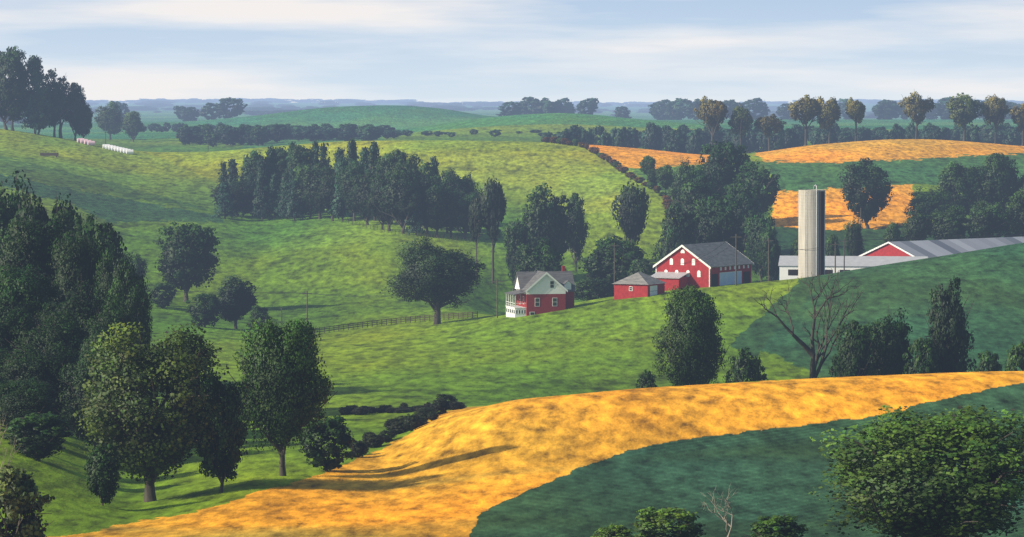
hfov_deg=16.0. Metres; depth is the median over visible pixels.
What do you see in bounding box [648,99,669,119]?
tree
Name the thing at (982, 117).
tree
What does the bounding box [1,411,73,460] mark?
bush
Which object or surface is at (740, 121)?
high tree
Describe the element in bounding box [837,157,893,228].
tree
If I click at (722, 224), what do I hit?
tree
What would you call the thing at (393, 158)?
tree
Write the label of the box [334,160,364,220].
tree
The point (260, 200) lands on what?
conifer tree
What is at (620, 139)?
tree
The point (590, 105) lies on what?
tree
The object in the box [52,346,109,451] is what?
tree
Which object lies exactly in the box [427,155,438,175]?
conifer tree
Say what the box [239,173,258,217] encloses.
conifer tree
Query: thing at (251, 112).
tree
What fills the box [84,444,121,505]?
bush
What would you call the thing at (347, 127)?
tree
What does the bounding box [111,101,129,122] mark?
tree
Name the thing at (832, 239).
tree
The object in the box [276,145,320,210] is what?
tree
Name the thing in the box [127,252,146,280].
high tree
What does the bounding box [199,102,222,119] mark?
tree
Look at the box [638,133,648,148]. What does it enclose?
tree
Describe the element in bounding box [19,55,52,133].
conifer tree
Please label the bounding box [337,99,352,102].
tree
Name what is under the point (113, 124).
tree
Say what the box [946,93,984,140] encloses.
high tree
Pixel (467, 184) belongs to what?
tree
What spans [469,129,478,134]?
tree
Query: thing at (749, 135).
tree
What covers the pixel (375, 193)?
tree
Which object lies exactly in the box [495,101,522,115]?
tree
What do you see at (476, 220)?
high tree
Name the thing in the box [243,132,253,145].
tree
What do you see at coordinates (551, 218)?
tree
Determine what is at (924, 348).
tree
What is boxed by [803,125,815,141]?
tree
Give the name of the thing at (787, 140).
tree
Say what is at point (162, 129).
tree
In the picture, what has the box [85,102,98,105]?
tree
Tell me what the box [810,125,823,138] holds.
tree
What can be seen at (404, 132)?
tree
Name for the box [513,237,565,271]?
tree
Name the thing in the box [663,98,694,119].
tree
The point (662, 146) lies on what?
tree
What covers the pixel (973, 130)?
tree
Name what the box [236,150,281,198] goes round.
tree
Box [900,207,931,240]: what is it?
tree
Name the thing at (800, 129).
tree
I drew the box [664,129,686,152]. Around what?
tree
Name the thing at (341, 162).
conifer tree
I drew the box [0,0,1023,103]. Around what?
sky
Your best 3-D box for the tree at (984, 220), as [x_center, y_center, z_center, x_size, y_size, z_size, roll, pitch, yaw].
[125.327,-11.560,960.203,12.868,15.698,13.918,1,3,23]
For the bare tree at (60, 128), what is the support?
on the ground
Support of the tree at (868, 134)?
on the ground
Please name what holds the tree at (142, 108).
on the ground
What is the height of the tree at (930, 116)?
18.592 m
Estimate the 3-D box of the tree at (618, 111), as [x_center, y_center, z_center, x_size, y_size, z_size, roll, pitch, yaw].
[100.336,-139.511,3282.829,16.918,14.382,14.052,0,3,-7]
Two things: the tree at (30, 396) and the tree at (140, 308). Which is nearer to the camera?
the tree at (30, 396)
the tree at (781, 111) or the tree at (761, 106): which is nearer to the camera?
the tree at (761, 106)
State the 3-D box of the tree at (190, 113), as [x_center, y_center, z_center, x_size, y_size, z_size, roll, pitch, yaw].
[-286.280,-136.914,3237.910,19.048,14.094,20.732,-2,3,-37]
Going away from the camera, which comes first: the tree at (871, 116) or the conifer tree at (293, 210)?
the conifer tree at (293, 210)
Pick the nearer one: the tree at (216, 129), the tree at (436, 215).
the tree at (436, 215)
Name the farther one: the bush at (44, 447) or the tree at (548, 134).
the tree at (548, 134)
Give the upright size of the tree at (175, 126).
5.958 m
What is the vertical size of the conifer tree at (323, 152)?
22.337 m
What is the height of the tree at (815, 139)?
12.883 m
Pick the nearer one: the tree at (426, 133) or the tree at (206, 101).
the tree at (426, 133)
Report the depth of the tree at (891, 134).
1643.77 m
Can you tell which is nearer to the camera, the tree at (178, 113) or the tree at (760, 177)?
the tree at (760, 177)
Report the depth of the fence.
765.23 m
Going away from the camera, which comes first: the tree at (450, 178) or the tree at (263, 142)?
the tree at (450, 178)
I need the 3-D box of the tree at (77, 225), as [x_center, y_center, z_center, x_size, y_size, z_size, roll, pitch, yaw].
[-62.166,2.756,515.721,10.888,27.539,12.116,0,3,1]
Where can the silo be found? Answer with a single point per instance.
(811, 219)
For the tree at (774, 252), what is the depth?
899.37 m
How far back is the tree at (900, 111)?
3259.85 m
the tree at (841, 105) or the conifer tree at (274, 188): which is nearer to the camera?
the conifer tree at (274, 188)
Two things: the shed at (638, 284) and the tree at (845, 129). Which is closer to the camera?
the shed at (638, 284)
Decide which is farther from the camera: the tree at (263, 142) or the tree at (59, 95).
the tree at (263, 142)
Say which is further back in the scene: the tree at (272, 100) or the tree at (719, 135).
the tree at (272, 100)
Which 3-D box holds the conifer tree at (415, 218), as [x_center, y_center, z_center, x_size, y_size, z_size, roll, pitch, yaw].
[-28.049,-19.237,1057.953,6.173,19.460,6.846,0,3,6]
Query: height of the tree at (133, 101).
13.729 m
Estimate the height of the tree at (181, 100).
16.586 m
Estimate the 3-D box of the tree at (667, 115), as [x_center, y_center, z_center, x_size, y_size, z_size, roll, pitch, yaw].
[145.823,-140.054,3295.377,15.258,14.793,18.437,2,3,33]
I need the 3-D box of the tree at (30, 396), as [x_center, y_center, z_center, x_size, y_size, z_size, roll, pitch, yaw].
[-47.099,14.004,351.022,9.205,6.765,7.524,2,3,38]
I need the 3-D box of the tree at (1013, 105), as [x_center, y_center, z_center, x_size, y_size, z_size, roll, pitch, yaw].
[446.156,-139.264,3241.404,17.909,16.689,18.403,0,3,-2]
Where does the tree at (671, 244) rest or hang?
on the ground
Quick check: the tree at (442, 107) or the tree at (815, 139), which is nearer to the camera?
the tree at (815, 139)
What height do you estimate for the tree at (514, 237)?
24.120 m
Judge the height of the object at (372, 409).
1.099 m
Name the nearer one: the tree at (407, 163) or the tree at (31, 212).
the tree at (31, 212)
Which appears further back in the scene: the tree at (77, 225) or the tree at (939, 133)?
the tree at (939, 133)
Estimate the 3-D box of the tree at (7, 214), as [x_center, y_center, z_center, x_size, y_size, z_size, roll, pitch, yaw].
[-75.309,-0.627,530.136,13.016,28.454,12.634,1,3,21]
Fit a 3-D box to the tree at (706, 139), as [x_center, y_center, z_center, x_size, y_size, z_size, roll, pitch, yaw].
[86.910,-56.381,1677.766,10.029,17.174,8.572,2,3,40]
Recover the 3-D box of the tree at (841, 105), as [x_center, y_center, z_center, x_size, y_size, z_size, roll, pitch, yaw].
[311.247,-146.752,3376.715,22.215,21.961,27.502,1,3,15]
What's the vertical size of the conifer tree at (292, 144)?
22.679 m
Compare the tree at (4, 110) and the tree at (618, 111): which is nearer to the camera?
the tree at (4, 110)
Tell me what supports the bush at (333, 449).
on the ground
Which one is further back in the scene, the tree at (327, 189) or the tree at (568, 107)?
the tree at (568, 107)
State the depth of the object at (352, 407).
469.50 m
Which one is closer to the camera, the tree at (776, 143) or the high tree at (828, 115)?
the high tree at (828, 115)
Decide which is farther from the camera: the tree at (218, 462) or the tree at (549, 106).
the tree at (549, 106)
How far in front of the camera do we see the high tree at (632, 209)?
958.83 m
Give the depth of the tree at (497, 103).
10800.27 m
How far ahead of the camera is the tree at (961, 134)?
1645.56 m
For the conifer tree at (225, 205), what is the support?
on the ground
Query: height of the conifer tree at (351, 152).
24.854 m
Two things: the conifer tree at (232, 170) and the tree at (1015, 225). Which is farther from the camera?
the conifer tree at (232, 170)
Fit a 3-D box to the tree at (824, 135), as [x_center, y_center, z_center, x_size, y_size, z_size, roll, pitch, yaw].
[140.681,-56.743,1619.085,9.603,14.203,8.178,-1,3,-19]
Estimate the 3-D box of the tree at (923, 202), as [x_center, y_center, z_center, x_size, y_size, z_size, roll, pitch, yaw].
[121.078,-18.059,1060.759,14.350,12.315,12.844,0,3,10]
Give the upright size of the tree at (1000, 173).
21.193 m
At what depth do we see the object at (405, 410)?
462.97 m
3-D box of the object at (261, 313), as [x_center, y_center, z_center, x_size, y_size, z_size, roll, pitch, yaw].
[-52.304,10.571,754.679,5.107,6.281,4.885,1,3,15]
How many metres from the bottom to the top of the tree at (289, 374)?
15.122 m
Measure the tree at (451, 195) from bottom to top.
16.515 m
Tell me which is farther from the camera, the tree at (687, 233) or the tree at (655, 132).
the tree at (655, 132)
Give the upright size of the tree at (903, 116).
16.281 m
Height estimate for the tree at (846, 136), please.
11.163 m
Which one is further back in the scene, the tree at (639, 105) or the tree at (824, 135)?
the tree at (639, 105)
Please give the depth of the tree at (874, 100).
14308.10 m
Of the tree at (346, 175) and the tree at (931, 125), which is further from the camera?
the tree at (931, 125)
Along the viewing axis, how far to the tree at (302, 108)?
7086.81 m
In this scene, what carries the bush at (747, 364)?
on the ground
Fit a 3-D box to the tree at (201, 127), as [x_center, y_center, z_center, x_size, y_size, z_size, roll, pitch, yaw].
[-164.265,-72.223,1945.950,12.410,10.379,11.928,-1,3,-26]
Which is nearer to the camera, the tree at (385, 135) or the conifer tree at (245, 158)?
the conifer tree at (245, 158)
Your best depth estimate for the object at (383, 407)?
467.73 m
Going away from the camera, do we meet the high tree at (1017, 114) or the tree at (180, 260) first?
the tree at (180, 260)
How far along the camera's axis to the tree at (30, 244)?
462.96 m
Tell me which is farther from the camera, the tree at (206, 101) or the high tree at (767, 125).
the tree at (206, 101)
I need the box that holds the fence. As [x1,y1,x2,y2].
[315,220,477,333]
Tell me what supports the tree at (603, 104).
on the ground
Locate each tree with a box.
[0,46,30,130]
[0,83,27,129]
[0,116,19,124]
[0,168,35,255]
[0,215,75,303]
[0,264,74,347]
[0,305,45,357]
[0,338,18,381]
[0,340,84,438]
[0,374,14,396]
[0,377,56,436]
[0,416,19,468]
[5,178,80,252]
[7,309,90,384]
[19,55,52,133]
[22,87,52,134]
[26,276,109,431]
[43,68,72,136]
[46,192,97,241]
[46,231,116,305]
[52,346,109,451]
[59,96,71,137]
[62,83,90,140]
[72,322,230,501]
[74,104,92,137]
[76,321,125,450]
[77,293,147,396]
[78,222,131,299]
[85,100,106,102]
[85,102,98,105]
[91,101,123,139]
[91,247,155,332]
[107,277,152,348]
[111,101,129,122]
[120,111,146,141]
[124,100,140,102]
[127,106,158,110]
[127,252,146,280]
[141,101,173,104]
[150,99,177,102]
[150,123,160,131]
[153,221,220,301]
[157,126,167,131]
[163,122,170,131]
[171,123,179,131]
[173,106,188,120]
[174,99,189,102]
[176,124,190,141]
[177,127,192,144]
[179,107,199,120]
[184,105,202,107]
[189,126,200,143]
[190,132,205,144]
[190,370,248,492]
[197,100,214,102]
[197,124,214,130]
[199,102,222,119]
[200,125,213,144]
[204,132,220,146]
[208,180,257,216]
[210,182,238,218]
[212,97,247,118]
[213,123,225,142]
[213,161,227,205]
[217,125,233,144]
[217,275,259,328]
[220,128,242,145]
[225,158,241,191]
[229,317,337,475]
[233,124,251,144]
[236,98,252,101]
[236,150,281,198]
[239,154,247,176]
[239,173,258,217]
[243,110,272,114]
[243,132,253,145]
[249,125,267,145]
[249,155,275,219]
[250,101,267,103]
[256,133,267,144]
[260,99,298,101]
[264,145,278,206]
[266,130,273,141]
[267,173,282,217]
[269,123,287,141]
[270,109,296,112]
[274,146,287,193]
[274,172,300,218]
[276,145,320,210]
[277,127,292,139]
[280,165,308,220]
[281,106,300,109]
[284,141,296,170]
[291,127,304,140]
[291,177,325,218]
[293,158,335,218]
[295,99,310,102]
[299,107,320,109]
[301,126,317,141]
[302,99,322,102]
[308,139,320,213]
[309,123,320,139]
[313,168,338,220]
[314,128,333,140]
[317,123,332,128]
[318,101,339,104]
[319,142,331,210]
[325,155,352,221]
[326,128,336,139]
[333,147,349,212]
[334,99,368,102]
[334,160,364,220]
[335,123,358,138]
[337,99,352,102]
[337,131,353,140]
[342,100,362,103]
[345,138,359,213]
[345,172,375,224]
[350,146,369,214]
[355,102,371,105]
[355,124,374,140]
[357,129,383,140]
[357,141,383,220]
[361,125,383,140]
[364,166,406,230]
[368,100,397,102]
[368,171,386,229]
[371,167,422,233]
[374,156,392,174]
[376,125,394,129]
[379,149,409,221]
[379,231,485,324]
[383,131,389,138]
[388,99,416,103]
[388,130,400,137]
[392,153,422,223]
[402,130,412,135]
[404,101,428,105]
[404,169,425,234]
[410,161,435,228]
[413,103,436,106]
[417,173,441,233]
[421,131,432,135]
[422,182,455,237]
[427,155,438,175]
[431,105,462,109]
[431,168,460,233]
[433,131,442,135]
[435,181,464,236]
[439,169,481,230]
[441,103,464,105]
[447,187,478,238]
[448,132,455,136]
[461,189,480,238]
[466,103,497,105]
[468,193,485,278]
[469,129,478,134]
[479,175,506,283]
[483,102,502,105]
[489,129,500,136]
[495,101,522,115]
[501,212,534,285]
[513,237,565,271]
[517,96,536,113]
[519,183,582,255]
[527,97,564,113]
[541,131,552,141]
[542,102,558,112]
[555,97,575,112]
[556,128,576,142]
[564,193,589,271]
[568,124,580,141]
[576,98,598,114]
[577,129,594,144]
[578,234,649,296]
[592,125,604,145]
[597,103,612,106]
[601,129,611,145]
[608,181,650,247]
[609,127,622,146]
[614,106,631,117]
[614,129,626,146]
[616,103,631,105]
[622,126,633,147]
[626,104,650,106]
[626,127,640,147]
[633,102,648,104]
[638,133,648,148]
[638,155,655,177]
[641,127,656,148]
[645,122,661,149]
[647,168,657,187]
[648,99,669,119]
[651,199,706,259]
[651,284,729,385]
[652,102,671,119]
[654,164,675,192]
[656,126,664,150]
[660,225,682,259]
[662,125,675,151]
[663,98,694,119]
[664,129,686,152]
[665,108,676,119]
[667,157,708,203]
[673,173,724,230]
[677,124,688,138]
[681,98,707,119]
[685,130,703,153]
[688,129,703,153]
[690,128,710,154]
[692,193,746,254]
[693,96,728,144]
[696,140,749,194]
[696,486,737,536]
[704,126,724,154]
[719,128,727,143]
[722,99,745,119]
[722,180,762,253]
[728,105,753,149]
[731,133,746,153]
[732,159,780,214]
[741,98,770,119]
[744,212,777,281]
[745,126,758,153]
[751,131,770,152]
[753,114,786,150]
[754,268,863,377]
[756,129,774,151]
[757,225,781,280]
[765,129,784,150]
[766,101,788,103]
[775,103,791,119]
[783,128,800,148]
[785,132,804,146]
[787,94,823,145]
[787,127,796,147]
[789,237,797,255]
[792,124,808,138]
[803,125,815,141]
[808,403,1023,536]
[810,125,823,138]
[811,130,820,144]
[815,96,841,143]
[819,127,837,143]
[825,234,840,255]
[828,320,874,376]
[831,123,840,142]
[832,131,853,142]
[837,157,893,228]
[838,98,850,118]
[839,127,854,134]
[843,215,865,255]
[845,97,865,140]
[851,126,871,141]
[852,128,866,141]
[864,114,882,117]
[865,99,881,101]
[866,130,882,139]
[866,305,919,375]
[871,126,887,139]
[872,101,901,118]
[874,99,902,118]
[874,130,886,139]
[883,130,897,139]
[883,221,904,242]
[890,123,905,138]
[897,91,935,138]
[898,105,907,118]
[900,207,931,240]
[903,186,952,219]
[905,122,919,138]
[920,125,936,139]
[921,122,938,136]
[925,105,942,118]
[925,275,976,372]
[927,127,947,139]
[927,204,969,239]
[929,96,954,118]
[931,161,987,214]
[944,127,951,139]
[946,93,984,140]
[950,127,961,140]
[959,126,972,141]
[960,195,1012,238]
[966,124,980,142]
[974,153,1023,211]
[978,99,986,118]
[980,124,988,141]
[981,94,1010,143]
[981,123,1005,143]
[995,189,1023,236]
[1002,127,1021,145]
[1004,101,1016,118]
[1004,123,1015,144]
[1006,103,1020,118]
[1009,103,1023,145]
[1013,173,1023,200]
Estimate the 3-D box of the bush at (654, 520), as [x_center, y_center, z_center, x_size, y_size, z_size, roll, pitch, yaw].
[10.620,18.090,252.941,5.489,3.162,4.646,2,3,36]
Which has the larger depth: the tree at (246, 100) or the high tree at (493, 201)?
the tree at (246, 100)
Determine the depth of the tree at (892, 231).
929.40 m
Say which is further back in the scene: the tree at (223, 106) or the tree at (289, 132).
the tree at (223, 106)
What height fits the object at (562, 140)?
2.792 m
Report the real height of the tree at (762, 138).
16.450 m
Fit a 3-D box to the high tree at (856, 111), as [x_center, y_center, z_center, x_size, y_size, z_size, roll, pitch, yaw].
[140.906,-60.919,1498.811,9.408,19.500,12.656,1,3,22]
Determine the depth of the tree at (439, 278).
744.52 m
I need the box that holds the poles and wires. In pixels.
[105,125,1023,327]
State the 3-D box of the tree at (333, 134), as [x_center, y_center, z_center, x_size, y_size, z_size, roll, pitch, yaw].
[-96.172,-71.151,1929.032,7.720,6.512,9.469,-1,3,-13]
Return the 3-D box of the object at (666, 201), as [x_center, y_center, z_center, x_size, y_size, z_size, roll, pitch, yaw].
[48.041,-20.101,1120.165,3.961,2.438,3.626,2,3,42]
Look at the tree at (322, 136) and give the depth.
1901.47 m
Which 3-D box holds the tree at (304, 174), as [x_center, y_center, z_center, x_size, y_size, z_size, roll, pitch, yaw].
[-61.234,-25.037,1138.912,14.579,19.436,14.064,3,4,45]
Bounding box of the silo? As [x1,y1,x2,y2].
[798,184,824,277]
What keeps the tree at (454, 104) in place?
on the ground
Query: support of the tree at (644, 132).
on the ground
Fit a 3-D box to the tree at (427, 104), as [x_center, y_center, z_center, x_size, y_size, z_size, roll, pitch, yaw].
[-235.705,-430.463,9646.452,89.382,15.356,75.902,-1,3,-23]
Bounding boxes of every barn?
[651,241,753,290]
[778,256,927,279]
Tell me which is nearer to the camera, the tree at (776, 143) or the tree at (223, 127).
the tree at (776, 143)
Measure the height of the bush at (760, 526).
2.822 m
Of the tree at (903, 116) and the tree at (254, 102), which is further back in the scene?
the tree at (254, 102)
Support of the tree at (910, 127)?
on the ground
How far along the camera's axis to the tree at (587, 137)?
1613.44 m
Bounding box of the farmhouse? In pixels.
[505,266,575,316]
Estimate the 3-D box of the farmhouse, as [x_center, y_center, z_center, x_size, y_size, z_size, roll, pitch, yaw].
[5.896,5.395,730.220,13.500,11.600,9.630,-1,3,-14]
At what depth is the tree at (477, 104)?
10789.79 m
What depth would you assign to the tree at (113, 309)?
404.76 m
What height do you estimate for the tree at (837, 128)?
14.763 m
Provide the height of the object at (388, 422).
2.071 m
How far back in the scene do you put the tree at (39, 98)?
1423.16 m
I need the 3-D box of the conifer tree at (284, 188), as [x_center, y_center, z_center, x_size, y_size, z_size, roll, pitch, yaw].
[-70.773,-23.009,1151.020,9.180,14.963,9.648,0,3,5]
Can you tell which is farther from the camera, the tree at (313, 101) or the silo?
the tree at (313, 101)
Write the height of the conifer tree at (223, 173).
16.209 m
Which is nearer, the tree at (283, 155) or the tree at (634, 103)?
the tree at (283, 155)
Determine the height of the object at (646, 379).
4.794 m
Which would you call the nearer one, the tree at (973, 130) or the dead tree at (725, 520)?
the dead tree at (725, 520)
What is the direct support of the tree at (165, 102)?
on the ground
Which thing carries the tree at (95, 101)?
on the ground
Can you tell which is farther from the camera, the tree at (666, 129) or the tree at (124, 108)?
the tree at (124, 108)
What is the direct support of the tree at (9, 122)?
on the ground
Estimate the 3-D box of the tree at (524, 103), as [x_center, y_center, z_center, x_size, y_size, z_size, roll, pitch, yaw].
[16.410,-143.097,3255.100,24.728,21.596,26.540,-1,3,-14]
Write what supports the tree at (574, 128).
on the ground
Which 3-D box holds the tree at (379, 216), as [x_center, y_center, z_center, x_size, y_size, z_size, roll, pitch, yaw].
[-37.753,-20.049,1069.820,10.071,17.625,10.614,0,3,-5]
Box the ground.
[0,102,1023,536]
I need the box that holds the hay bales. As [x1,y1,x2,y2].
[40,138,132,156]
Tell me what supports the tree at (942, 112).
on the ground
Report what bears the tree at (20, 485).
on the ground
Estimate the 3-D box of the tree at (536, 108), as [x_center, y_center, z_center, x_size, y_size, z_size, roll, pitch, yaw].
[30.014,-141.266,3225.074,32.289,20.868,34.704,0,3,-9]
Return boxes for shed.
[612,272,665,299]
[859,236,1023,257]
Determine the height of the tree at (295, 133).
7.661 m
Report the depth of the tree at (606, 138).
1603.12 m
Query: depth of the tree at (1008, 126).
1712.34 m
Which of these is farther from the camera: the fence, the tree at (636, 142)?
the tree at (636, 142)
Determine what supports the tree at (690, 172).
on the ground
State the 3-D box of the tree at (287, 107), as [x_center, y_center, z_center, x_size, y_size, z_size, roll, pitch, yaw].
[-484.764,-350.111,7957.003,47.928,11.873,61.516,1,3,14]
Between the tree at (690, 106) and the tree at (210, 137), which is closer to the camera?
the tree at (210, 137)
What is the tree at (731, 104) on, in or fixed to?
on the ground
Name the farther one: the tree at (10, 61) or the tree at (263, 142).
the tree at (263, 142)
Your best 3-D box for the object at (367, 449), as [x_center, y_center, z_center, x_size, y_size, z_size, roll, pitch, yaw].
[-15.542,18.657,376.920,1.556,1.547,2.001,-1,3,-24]
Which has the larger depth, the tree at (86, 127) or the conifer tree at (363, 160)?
the tree at (86, 127)
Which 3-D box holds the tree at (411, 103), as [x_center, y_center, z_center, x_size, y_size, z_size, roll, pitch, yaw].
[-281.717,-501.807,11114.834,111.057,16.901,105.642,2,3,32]
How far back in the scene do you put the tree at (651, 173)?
1174.68 m
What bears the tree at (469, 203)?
on the ground
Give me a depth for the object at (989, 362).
465.15 m
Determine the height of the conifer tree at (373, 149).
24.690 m
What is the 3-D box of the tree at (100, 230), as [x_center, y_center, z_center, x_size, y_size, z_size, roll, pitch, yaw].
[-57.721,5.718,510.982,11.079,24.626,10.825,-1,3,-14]
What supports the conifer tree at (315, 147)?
on the ground
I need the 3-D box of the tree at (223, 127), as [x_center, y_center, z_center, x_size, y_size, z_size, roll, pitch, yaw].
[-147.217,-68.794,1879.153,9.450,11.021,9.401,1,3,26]
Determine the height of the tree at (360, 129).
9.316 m
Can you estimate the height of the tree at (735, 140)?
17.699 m
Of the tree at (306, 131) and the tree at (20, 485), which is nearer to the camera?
the tree at (20, 485)
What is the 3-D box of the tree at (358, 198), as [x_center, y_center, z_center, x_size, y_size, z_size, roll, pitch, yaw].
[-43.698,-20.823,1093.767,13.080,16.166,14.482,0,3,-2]
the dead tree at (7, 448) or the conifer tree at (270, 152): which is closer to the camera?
the dead tree at (7, 448)
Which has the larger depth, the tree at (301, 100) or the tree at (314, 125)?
the tree at (301, 100)
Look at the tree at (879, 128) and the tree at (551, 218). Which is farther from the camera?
the tree at (879, 128)
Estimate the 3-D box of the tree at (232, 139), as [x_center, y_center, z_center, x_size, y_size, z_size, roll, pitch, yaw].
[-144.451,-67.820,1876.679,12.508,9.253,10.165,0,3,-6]
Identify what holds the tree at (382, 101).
on the ground
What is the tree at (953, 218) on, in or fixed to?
on the ground
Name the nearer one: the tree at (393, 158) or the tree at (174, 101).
the tree at (393, 158)
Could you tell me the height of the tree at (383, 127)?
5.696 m
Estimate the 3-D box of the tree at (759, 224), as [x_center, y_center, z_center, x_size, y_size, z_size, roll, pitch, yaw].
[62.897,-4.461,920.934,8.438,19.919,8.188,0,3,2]
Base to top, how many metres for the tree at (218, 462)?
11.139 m
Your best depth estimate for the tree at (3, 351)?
378.77 m
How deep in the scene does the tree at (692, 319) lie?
467.26 m
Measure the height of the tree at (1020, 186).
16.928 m
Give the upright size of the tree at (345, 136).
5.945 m
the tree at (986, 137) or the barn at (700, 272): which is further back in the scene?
the tree at (986, 137)
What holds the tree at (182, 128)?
on the ground
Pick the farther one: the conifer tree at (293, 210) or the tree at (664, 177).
the tree at (664, 177)
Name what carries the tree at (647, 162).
on the ground
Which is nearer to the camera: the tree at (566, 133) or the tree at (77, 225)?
the tree at (77, 225)
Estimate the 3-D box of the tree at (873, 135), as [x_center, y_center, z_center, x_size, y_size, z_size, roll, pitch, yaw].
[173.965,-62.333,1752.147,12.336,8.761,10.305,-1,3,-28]
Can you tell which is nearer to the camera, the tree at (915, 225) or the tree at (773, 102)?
the tree at (915, 225)
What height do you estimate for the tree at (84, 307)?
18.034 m
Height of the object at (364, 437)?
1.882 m
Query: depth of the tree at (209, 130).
1901.86 m
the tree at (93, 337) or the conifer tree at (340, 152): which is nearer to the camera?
the tree at (93, 337)
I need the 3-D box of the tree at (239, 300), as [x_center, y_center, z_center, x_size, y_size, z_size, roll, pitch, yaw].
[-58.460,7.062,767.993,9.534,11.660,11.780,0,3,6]
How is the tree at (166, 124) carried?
on the ground
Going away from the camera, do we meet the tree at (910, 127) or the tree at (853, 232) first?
the tree at (853, 232)
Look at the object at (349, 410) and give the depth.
465.20 m
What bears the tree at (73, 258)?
on the ground
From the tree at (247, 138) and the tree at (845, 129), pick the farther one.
the tree at (247, 138)
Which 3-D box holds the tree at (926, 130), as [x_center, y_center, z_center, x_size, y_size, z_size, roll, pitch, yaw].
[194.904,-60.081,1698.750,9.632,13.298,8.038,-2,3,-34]
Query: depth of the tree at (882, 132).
1744.76 m
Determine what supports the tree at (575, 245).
on the ground
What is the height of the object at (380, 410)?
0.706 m
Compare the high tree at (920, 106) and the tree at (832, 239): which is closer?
the tree at (832, 239)
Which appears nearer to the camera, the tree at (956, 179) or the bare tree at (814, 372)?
the bare tree at (814, 372)
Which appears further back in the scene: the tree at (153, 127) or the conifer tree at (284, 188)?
the tree at (153, 127)
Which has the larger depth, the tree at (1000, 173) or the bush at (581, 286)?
the tree at (1000, 173)
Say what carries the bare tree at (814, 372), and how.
on the ground
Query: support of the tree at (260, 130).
on the ground
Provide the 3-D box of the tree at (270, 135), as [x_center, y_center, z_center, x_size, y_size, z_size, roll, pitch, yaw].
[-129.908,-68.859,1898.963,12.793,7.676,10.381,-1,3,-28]
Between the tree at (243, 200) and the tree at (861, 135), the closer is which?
the tree at (243, 200)
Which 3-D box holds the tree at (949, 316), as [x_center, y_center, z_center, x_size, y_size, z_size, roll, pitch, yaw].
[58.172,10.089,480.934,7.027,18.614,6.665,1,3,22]
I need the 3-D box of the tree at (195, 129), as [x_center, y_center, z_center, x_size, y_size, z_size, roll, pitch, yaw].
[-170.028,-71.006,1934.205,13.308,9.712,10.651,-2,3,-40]

